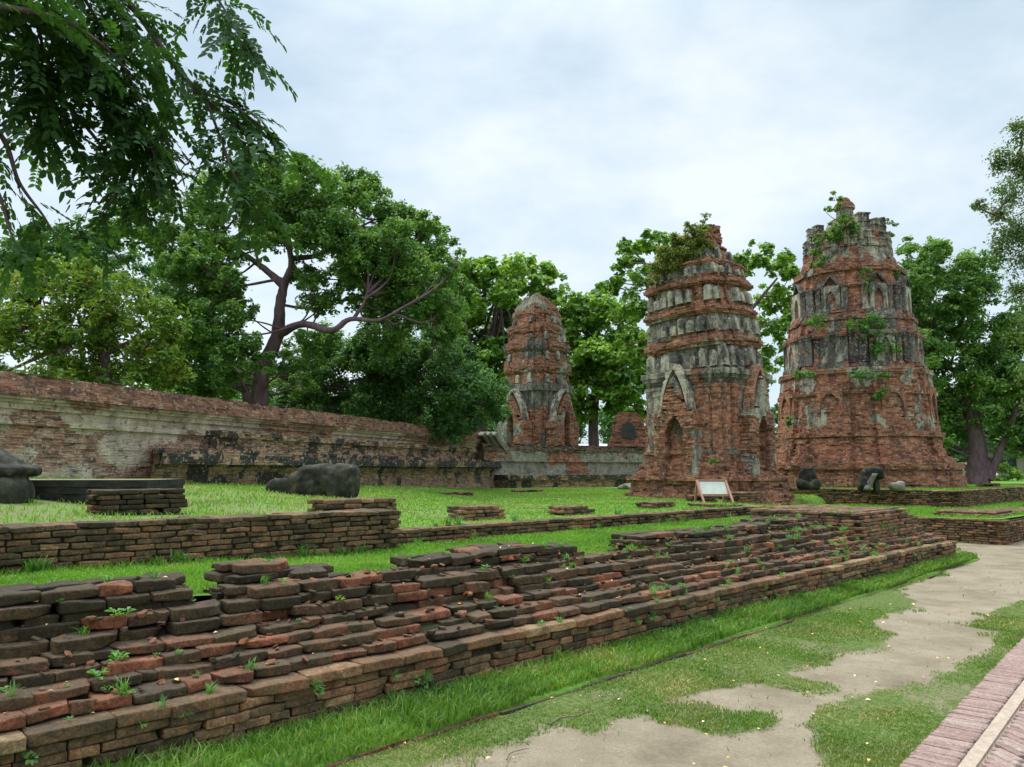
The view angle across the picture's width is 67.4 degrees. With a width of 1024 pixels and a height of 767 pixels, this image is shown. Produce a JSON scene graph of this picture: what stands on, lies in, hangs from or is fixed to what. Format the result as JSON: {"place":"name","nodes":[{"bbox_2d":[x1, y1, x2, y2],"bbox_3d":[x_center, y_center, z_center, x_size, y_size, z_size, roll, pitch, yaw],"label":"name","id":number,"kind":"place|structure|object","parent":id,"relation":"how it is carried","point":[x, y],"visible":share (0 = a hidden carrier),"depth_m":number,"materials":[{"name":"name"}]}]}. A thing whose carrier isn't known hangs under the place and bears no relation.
{"place":"outdoors","nodes":[
{"label":"outdoors","id":0,"kind":"place"},
{"bbox_2d":[0,474,1023,527],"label":"lawn","id":1,"kind":"structure","parent":0,"point":[51,510],"depth_m":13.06,"materials":[{"name":"plant"}]},
{"bbox_2d":[0,448,41,503],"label":"statue fragment","id":2,"kind":"object","parent":1,"relation":"on","point":[16,484],"visible":0.76,"depth_m":9.59,"materials":[{"name":"stone"}]},
{"bbox_2d":[2,361,126,386],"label":"tree","id":3,"kind":"object","parent":1,"relation":"on","point":[81,379],"depth_m":66.73,"materials":[{"name":"green plant"}]},
{"bbox_2d":[0,212,168,374],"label":"tree","id":4,"kind":"object","parent":1,"relation":"on","point":[131,256],"visible":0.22,"depth_m":39.91,"materials":[{"name":"green plant"}]},
{"bbox_2d":[0,253,197,391],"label":"tree","id":5,"kind":"object","parent":1,"relation":"on","point":[48,334],"visible":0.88,"depth_m":21.05,"materials":[{"name":"green plant"}]},
{"bbox_2d":[30,479,184,503],"bbox_3d":[-7.079,1.606,10.984,4.226,0.465,1.526,0,-6,-3],"label":"pedestal","id":6,"kind":"object","parent":1,"relation":"on","point":[70,490],"visible":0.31,"depth_m":10.34,"materials":[{"name":"grey stone"}]},
{"bbox_2d":[85,488,187,514],"bbox_3d":[-4.623,1.478,9.439,1.087,0.364,0.509,6,-9,-44],"label":"brick footing","id":7,"kind":"object","parent":1,"relation":"on","point":[147,501],"visible":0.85,"depth_m":9.25,"materials":[{"name":"brown brick"}]},
{"bbox_2d":[136,383,183,392],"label":"tree","id":8,"kind":"object","parent":1,"relation":"on","point":[147,387],"visible":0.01,"depth_m":47.24,"materials":[{"name":"green plant"}]},
{"bbox_2d":[165,386,276,404],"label":"tree","id":9,"kind":"object","parent":1,"relation":"on","point":[270,402],"visible":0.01,"depth_m":45.49,"materials":[{"name":"green plant"}]},
{"bbox_2d":[0,371,501,487],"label":"boundary wall","id":10,"kind":"structure","parent":1,"relation":"on","point":[52,427],"depth_m":18.36,"materials":[{"name":"brick"}]},
{"bbox_2d":[92,150,473,404],"bbox_3d":[-8.435,-2.599,30.277,14.332,13.447,10.268,0,-6,0],"label":"tree","id":11,"kind":"object","parent":1,"relation":"on","point":[398,289],"visible":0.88,"depth_m":27.26,"materials":[{"name":"green plant"}]},
{"bbox_2d":[265,463,360,497],"bbox_3d":[-4.430,2.202,17.061,2.130,0.869,0.966,-1,-6,7],"label":"statue fragment","id":12,"kind":"object","parent":1,"relation":"on","point":[342,480],"visible":0.78,"depth_m":16.72,"materials":[{"name":"stone"}]},
{"bbox_2d":[307,497,396,511],"bbox_3d":[-2.264,1.734,10.906,1.189,0.212,0.510,6,-9,-44],"label":"brick footing","id":13,"kind":"object","parent":1,"relation":"on","point":[331,504],"visible":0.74,"depth_m":10.66,"materials":[{"name":"brown brick"}]},
{"bbox_2d":[268,319,512,445],"bbox_3d":[-5.325,0.480,33.061,10.739,7.951,6.169,0,-6,0],"label":"tree","id":14,"kind":"object","parent":1,"relation":"on","point":[403,389],"visible":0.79,"depth_m":32.03,"materials":[{"name":"green plant"}]},
{"bbox_2d":[380,403,433,423],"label":"tree","id":15,"kind":"object","parent":1,"relation":"on","point":[427,412],"visible":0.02,"depth_m":57.31,"materials":[{"name":"green plant"}]},
{"bbox_2d":[437,491,473,495],"bbox_3d":[-1.797,3.496,24.043,1.162,0.220,0.553,6,-9,-44],"label":"brick footing","id":16,"kind":"object","parent":1,"relation":"on","point":[460,493],"visible":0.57,"depth_m":23.89,"materials":[{"name":"brown brick"}]},
{"bbox_2d":[447,504,505,520],"bbox_3d":[-0.640,2.242,13.329,1.011,0.260,0.516,6,-9,-44],"label":"brick footing","id":17,"kind":"object","parent":1,"relation":"on","point":[473,512],"visible":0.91,"depth_m":13.12,"materials":[{"name":"brown brick"}]},
{"bbox_2d":[456,409,496,431],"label":"tree","id":18,"kind":"object","parent":1,"relation":"on","point":[491,429],"visible":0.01,"depth_m":64.85,"materials":[{"name":"green plant"}]},
{"bbox_2d":[437,251,595,431],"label":"tree","id":19,"kind":"object","parent":1,"relation":"on","point":[501,294],"visible":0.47,"depth_m":53.33,"materials":[{"name":"green plant"}]},
{"bbox_2d":[511,489,542,492],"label":"brick footing","id":20,"kind":"object","parent":1,"relation":"on","point":[522,491],"visible":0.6,"depth_m":28.70,"materials":[{"name":"brown brick"}]},
{"bbox_2d":[496,293,579,444],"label":"ruined tower","id":21,"kind":"structure","parent":1,"relation":"on","point":[537,368],"depth_m":43.81,"materials":[{"name":"brick"}]},
{"bbox_2d":[477,443,645,487],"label":"boundary wall","id":22,"kind":"structure","parent":1,"relation":"on","point":[536,465],"depth_m":38.00,"materials":[{"name":"brick"}]},
{"bbox_2d":[478,432,490,442],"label":"stone slab","id":23,"kind":"structure","parent":22,"relation":"on","point":[483,437],"depth_m":36.23,"materials":[{"name":"grey stone"}]},
{"bbox_2d":[486,432,500,447],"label":"stone slab","id":24,"kind":"structure","parent":22,"relation":"on","point":[490,437],"depth_m":36.24,"materials":[{"name":"grey stone"}]},
{"bbox_2d":[492,432,508,451],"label":"stone slab","id":25,"kind":"structure","parent":22,"relation":"on","point":[500,441],"depth_m":36.30,"materials":[{"name":"grey stone"}]},
{"bbox_2d":[547,505,594,515],"bbox_3d":[1.127,2.414,14.552,0.931,0.206,0.435,6,-9,-44],"label":"brick footing","id":26,"kind":"object","parent":1,"relation":"on","point":[563,510],"visible":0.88,"depth_m":14.34,"materials":[{"name":"brown brick"}]},
{"bbox_2d":[575,408,587,443],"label":"tree","id":27,"kind":"object","parent":1,"relation":"on","point":[582,426],"visible":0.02,"depth_m":81.65,"materials":[{"name":"green plant"}]},
{"bbox_2d":[551,280,647,445],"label":"tree","id":28,"kind":"object","parent":1,"relation":"on","point":[600,369],"visible":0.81,"depth_m":51.16,"materials":[{"name":"green plant"}]},
{"bbox_2d":[598,405,644,443],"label":"tree","id":29,"kind":"object","parent":1,"relation":"on","point":[604,422],"visible":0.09,"depth_m":82.17,"materials":[{"name":"green plant"}]},
{"bbox_2d":[607,412,645,446],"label":"ruined arch","id":30,"kind":"structure","parent":1,"relation":"on","point":[628,429],"depth_m":44.93,"materials":[{"name":"brick"}]},
{"bbox_2d":[635,501,674,508],"bbox_3d":[3.223,2.742,17.257,0.966,0.181,0.449,6,-9,-44],"label":"brick footing","id":31,"kind":"object","parent":1,"relation":"on","point":[654,504],"visible":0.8,"depth_m":17.08,"materials":[{"name":"brown brick"}]},
{"bbox_2d":[686,495,717,501],"bbox_3d":[5.073,3.090,20.598,0.946,0.212,0.438,6,-9,-44],"label":"brick footing","id":32,"kind":"object","parent":1,"relation":"on","point":[699,499],"visible":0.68,"depth_m":20.39,"materials":[{"name":"brown brick"}]},
{"bbox_2d":[605,228,800,443],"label":"tree","id":33,"kind":"object","parent":1,"relation":"on","point":[776,294],"visible":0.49,"depth_m":42.45,"materials":[{"name":"green plant"}]},
{"bbox_2d":[624,224,794,504],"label":"ruined tower","id":34,"kind":"structure","parent":1,"relation":"on","point":[706,380],"depth_m":23.70,"materials":[{"name":"brick"}]},
{"bbox_2d":[671,420,683,454],"label":"door back","id":35,"kind":"structure","parent":34,"relation":"in","point":[677,431],"depth_m":23.82,"materials":[{"name":"brick"}]},
{"bbox_2d":[644,221,721,286],"bbox_3d":[5.587,-4.172,24.595,2.745,2.144,1.147,0,-6,0],"label":"shrub","id":36,"kind":"object","parent":34,"relation":"on","point":[682,247],"visible":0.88,"depth_m":24.46,"materials":[{"name":"green plant"}]},
{"bbox_2d":[699,212,711,223],"bbox_3d":[6.370,-5.436,25.252,0.433,0.382,0.268,0,-6,0],"label":"sapling","id":37,"kind":"object","parent":34,"relation":"on","point":[704,216],"visible":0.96,"depth_m":25.23,"materials":[{"name":"green plant"}]},
{"bbox_2d":[694,479,733,502],"bbox_3d":[5.182,2.783,19.763,0.831,0.637,0.739,1,-6,-7],"label":"information panel","id":38,"kind":"object","parent":1,"relation":"on","point":[712,487],"visible":0.84,"depth_m":19.81,"materials":[{"name":"white wood"}]},
{"bbox_2d":[724,491,761,503],"bbox_3d":[6.310,3.126,21.038,1.074,0.324,0.604,6,-9,-44],"label":"brick footing","id":39,"kind":"object","parent":1,"relation":"on","point":[745,497],"visible":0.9,"depth_m":20.74,"materials":[{"name":"brown brick"}]},
{"bbox_2d":[894,234,1023,484],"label":"tree","id":40,"kind":"object","parent":1,"relation":"on","point":[966,273],"visible":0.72,"depth_m":45.17,"materials":[{"name":"green plant"}]},
{"bbox_2d":[939,387,1013,456],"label":"tree","id":41,"kind":"object","parent":1,"relation":"on","point":[986,434],"visible":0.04,"depth_m":61.03,"materials":[{"name":"green plant"}]},
{"bbox_2d":[953,392,1011,464],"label":"tree","id":42,"kind":"object","parent":1,"relation":"on","point":[988,443],"visible":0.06,"depth_m":80.72,"materials":[{"name":"green plant"}]},
{"bbox_2d":[994,462,1023,480],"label":"shrub","id":43,"kind":"object","parent":1,"relation":"on","point":[1013,472],"visible":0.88,"depth_m":59.36,"materials":[{"name":"green plant"}]},
{"bbox_2d":[0,0,1023,443],"label":"sky","id":44,"kind":"structure","parent":0,"point":[557,131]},
{"bbox_2d":[339,540,1023,766],"bbox_3d":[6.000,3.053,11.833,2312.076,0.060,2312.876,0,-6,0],"label":"ground","id":45,"kind":"structure","parent":0,"point":[910,657],"depth_m":5.83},
{"bbox_2d":[0,0,334,301],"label":"tree","id":46,"kind":"object","parent":45,"relation":"on","point":[81,55],"visible":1,"depth_m":4.22,"materials":[{"name":"green plant"}]},
{"bbox_2d":[0,504,956,766],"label":"brick terrace","id":47,"kind":"structure","parent":45,"relation":"on","point":[438,616],"depth_m":5.78,"materials":[{"name":"brick"}]},
{"bbox_2d":[1,681,20,696],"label":"weed","id":48,"kind":"object","parent":47,"relation":"on","point":[13,692],"visible":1,"depth_m":4.18,"materials":[{"name":"green plant"}]},
{"bbox_2d":[21,750,38,765],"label":"weed","id":49,"kind":"object","parent":47,"relation":"attached to","point":[24,755],"visible":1,"depth_m":3.93,"materials":[{"name":"green plant"}]},
{"bbox_2d":[74,626,90,634],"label":"weed","id":50,"kind":"object","parent":47,"relation":"on","point":[84,631],"visible":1,"depth_m":4.83,"materials":[{"name":"green plant"}]},
{"bbox_2d":[86,668,108,679],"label":"weed","id":51,"kind":"object","parent":47,"relation":"on","point":[93,672],"visible":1,"depth_m":4.51,"materials":[{"name":"green plant"}]},
{"bbox_2d":[105,607,121,615],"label":"weed","id":52,"kind":"object","parent":47,"relation":"on","point":[112,610],"visible":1,"depth_m":4.95,"materials":[{"name":"green plant"}]},
{"bbox_2d":[107,653,122,661],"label":"weed","id":53,"kind":"object","parent":47,"relation":"on","point":[115,658],"visible":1,"depth_m":4.64,"materials":[{"name":"green plant"}]},
{"bbox_2d":[111,650,129,657],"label":"weed","id":54,"kind":"object","parent":47,"relation":"on","point":[123,655],"visible":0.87,"depth_m":4.76,"materials":[{"name":"green plant"}]},
{"bbox_2d":[112,675,130,694],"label":"weed","id":55,"kind":"object","parent":47,"relation":"on","point":[125,686],"visible":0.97,"depth_m":4.44,"materials":[{"name":"green plant"}]},
{"bbox_2d":[147,568,160,577],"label":"weed","id":56,"kind":"object","parent":47,"relation":"on","point":[154,573],"visible":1,"depth_m":5.44,"materials":[{"name":"green plant"}]},
{"bbox_2d":[205,681,222,692],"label":"weed","id":57,"kind":"object","parent":47,"relation":"on","point":[208,690],"visible":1,"depth_m":4.70,"materials":[{"name":"green plant"}]},
{"bbox_2d":[243,657,256,670],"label":"weed","id":58,"kind":"object","parent":47,"relation":"on","point":[247,666],"visible":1,"depth_m":4.98,"materials":[{"name":"green plant"}]},
{"bbox_2d":[311,677,325,688],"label":"weed","id":59,"kind":"object","parent":47,"relation":"attached to","point":[315,684],"visible":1,"depth_m":5.07,"materials":[{"name":"green plant"}]},
{"bbox_2d":[313,687,324,696],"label":"weed","id":60,"kind":"object","parent":47,"relation":"attached to","point":[321,690],"visible":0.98,"depth_m":5.08,"materials":[{"name":"green plant"}]},
{"bbox_2d":[0,515,752,595],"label":"lawn","id":61,"kind":"structure","parent":47,"relation":"on","point":[198,594],"depth_m":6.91,"materials":[{"name":"plant"}]},
{"bbox_2d":[20,558,40,573],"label":"weed","id":62,"kind":"object","parent":61,"relation":"on","point":[28,568],"visible":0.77,"depth_m":6.86,"materials":[{"name":"green plant"}]},
{"bbox_2d":[29,554,54,570],"bbox_3d":[-4.296,1.629,6.946,0.274,0.167,0.194,0,-6,2],"label":"weed","id":63,"kind":"object","parent":61,"relation":"on","point":[44,565],"visible":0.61,"depth_m":6.94,"materials":[{"name":"green plant"}]},
{"bbox_2d":[27,556,61,572],"bbox_3d":[-4.246,1.619,6.943,0.305,0.185,0.329,0,-6,0],"label":"weed","id":64,"kind":"object","parent":61,"relation":"on","point":[36,565],"visible":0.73,"depth_m":6.92,"materials":[{"name":"green plant"}]},
{"bbox_2d":[169,548,182,560],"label":"weed","id":65,"kind":"object","parent":61,"relation":"on","point":[176,558],"visible":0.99,"depth_m":7.77,"materials":[{"name":"green plant"}]},
{"bbox_2d":[176,550,193,563],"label":"weed","id":66,"kind":"object","parent":61,"relation":"on","point":[184,557],"visible":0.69,"depth_m":7.82,"materials":[{"name":"green plant"}]},
{"bbox_2d":[0,508,400,573],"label":"brick wall","id":67,"kind":"structure","parent":61,"relation":"on","point":[245,536],"depth_m":8.04,"materials":[{"name":"brick"}]},
{"bbox_2d":[296,544,317,557],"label":"weed","id":68,"kind":"object","parent":61,"relation":"on","point":[303,553],"visible":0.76,"depth_m":8.75,"materials":[{"name":"green plant"}]},
{"bbox_2d":[355,540,369,553],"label":"weed","id":69,"kind":"object","parent":61,"relation":"on","point":[358,551],"visible":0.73,"depth_m":9.29,"materials":[{"name":"green plant"}]},
{"bbox_2d":[394,503,765,545],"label":"brick wall","id":70,"kind":"structure","parent":61,"relation":"on","point":[451,532],"depth_m":12.25,"materials":[{"name":"brick"}]},
{"bbox_2d":[443,515,455,524],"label":"weed","id":71,"kind":"object","parent":70,"relation":"on","point":[447,521],"visible":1,"depth_m":10.94,"materials":[{"name":"green plant"}]},
{"bbox_2d":[451,515,461,524],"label":"weed","id":72,"kind":"object","parent":70,"relation":"on","point":[458,521],"visible":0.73,"depth_m":11.08,"materials":[{"name":"green plant"}]},
{"bbox_2d":[509,511,521,520],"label":"weed","id":73,"kind":"object","parent":70,"relation":"on","point":[515,517],"visible":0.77,"depth_m":11.88,"materials":[{"name":"green plant"}]},
{"bbox_2d":[422,667,435,683],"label":"weed","id":74,"kind":"object","parent":47,"relation":"attached to","point":[425,676],"visible":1,"depth_m":5.70,"materials":[{"name":"green plant"}]},
{"bbox_2d":[4,525,1008,766],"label":"fallen leaves","id":75,"kind":"object","parent":45,"relation":"on","point":[619,698],"visible":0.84,"depth_m":5.79,"materials":[{"name":"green plant"}]},
{"bbox_2d":[57,552,979,766],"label":"grass","id":76,"kind":"structure","parent":45,"relation":"on","point":[697,632],"depth_m":5.65,"materials":[{"name":"green plant"}]},
{"bbox_2d":[325,564,963,766],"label":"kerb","id":77,"kind":"structure","parent":45,"relation":"on","point":[475,720],"depth_m":5.72,"materials":[{"name":"brick"}]},
{"bbox_2d":[336,547,1023,766],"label":"grass","id":78,"kind":"structure","parent":45,"relation":"on","point":[793,633],"depth_m":5.84,"materials":[{"name":"green plant"}]},
{"bbox_2d":[912,504,1023,544],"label":"brick terrace","id":79,"kind":"structure","parent":45,"relation":"on","point":[1007,531],"depth_m":18.44,"materials":[{"name":"brick"}]},
{"bbox_2d":[968,116,1023,416],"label":"tree","id":80,"kind":"object","parent":45,"relation":"on","point":[1014,234],"visible":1,"depth_m":19.39,"materials":[{"name":"green plant"}]},
{"bbox_2d":[987,444,1023,475],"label":"house","id":81,"kind":"structure","parent":45,"relation":"on","point":[1018,463],"depth_m":81.55,"materials":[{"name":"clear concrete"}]},
{"bbox_2d":[795,484,1023,490],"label":"grass","id":82,"kind":"structure","parent":0,"point":[971,486],"depth_m":26.09,"materials":[{"name":"green plant"}]},
{"bbox_2d":[823,501,1023,518],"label":"lawn","id":83,"kind":"structure","parent":0,"point":[1019,515],"depth_m":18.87,"materials":[{"name":"plant"}]},
{"bbox_2d":[789,486,1023,507],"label":"brick platform","id":84,"kind":"structure","parent":83,"relation":"on","point":[953,498],"depth_m":24.68,"materials":[{"name":"brick"}]},
{"bbox_2d":[796,467,820,489],"bbox_3d":[9.593,3.074,24.857,0.776,0.769,0.608,-1,-7,11],"label":"statue fragment","id":85,"kind":"object","parent":84,"relation":"on","point":[808,479],"visible":1,"depth_m":24.76,"materials":[{"name":"stone"}]},
{"bbox_2d":[857,466,883,494],"bbox_3d":[11.445,3.093,24.500,0.829,0.900,0.439,-1,-6,6],"label":"statue fragment","id":86,"kind":"object","parent":84,"relation":"on","point":[868,477],"visible":1,"depth_m":24.36,"materials":[{"name":"stone"}]},
{"bbox_2d":[888,481,904,490],"bbox_3d":[12.165,3.244,24.286,0.486,0.330,0.376,0,-6,0],"label":"stone","id":87,"kind":"object","parent":84,"relation":"on","point":[897,486],"visible":1,"depth_m":24.16,"materials":[{"name":"grey stone"}]},
{"bbox_2d":[899,638,1023,766],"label":"pavement","id":88,"kind":"structure","parent":0,"point":[981,724],"depth_m":4.85,"materials":[{"name":"pink brick"}]},
{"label":"lawn","id":89,"kind":"structure","parent":0,"visible":0},
{"bbox_2d":[775,197,967,487],"bbox_3d":[13.494,-1.700,30.593,7.313,11.720,7.245,0,-6,0],"label":"ruined stupa","id":90,"kind":"object","parent":89,"relation":"on","point":[844,430],"visible":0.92,"depth_m":28.38,"materials":[{"name":"brick"}]},
{"bbox_2d":[785,415,793,426],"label":"weed clump","id":91,"kind":"object","parent":90,"relation":"attached to","point":[789,423],"visible":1,"depth_m":27.32,"materials":[{"name":"green plant"}]},
{"bbox_2d":[793,369,815,378],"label":"weed clump","id":92,"kind":"object","parent":90,"relation":"on","point":[799,373],"visible":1,"depth_m":27.60,"materials":[{"name":"green plant"}]},
{"bbox_2d":[804,312,829,329],"bbox_3d":[11.311,-2.298,28.584,0.915,0.694,0.525,1,-6,-9],"label":"weed clump","id":93,"kind":"object","parent":90,"relation":"on","point":[810,321],"visible":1,"depth_m":28.53,"materials":[{"name":"green plant"}]},
{"bbox_2d":[808,255,829,268],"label":"weed clump","id":94,"kind":"object","parent":90,"relation":"on","point":[820,262],"visible":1,"depth_m":29.13,"materials":[{"name":"green plant"}]},
{"bbox_2d":[823,190,846,225],"bbox_3d":[12.433,-6.723,29.564,0.883,1.397,0.551,0,-6,0],"label":"sapling","id":95,"kind":"object","parent":90,"relation":"on","point":[839,205],"visible":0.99,"depth_m":29.56,"materials":[{"name":"green plant"}]},
{"bbox_2d":[809,213,861,256],"bbox_3d":[12.373,-5.685,29.407,2.030,1.756,0.824,0,-6,0],"label":"shrub","id":96,"kind":"object","parent":90,"relation":"on","point":[830,234],"visible":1,"depth_m":29.36,"materials":[{"name":"green plant"}]},
{"bbox_2d":[844,311,887,340],"bbox_3d":[13.034,-1.976,28.242,1.595,1.330,0.966,0,-6,0],"label":"weed clump","id":97,"kind":"object","parent":90,"relation":"on","point":[863,323],"visible":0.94,"depth_m":28.07,"materials":[{"name":"green plant"}]},
{"bbox_2d":[858,266,873,293],"bbox_3d":[13.227,-3.837,28.631,0.528,1.045,0.428,2,-7,-18],"label":"weed clump","id":98,"kind":"object","parent":90,"relation":"on","point":[865,281],"visible":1,"depth_m":28.61,"materials":[{"name":"green plant"}]},
{"bbox_2d":[850,367,890,379],"bbox_3d":[12.823,-0.324,27.516,1.445,0.446,0.579,0,-6,0],"label":"weed clump","id":99,"kind":"object","parent":90,"relation":"on","point":[860,375],"visible":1,"depth_m":27.48,"materials":[{"name":"green plant"}]},
{"bbox_2d":[869,338,886,356],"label":"weed clump","id":100,"kind":"object","parent":90,"relation":"attached to","point":[877,348],"visible":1,"depth_m":27.84,"materials":[{"name":"green plant"}]},
{"bbox_2d":[872,387,888,400],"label":"weed clump","id":101,"kind":"object","parent":90,"relation":"on","point":[878,396],"visible":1,"depth_m":27.27,"materials":[{"name":"green plant"}]},
{"bbox_2d":[885,218,899,236],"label":"shrub","id":102,"kind":"object","parent":90,"relation":"on","point":[893,223],"visible":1,"depth_m":29.47,"materials":[{"name":"green plant"}]},
{"bbox_2d":[886,339,902,353],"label":"weed clump","id":103,"kind":"object","parent":90,"relation":"attached to","point":[896,349],"visible":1,"depth_m":27.84,"materials":[{"name":"green plant"}]},
{"bbox_2d":[976,483,999,486],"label":"brick footing","id":104,"kind":"object","parent":89,"relation":"on","point":[988,484],"visible":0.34,"depth_m":28.06,"materials":[{"name":"brown brick"}]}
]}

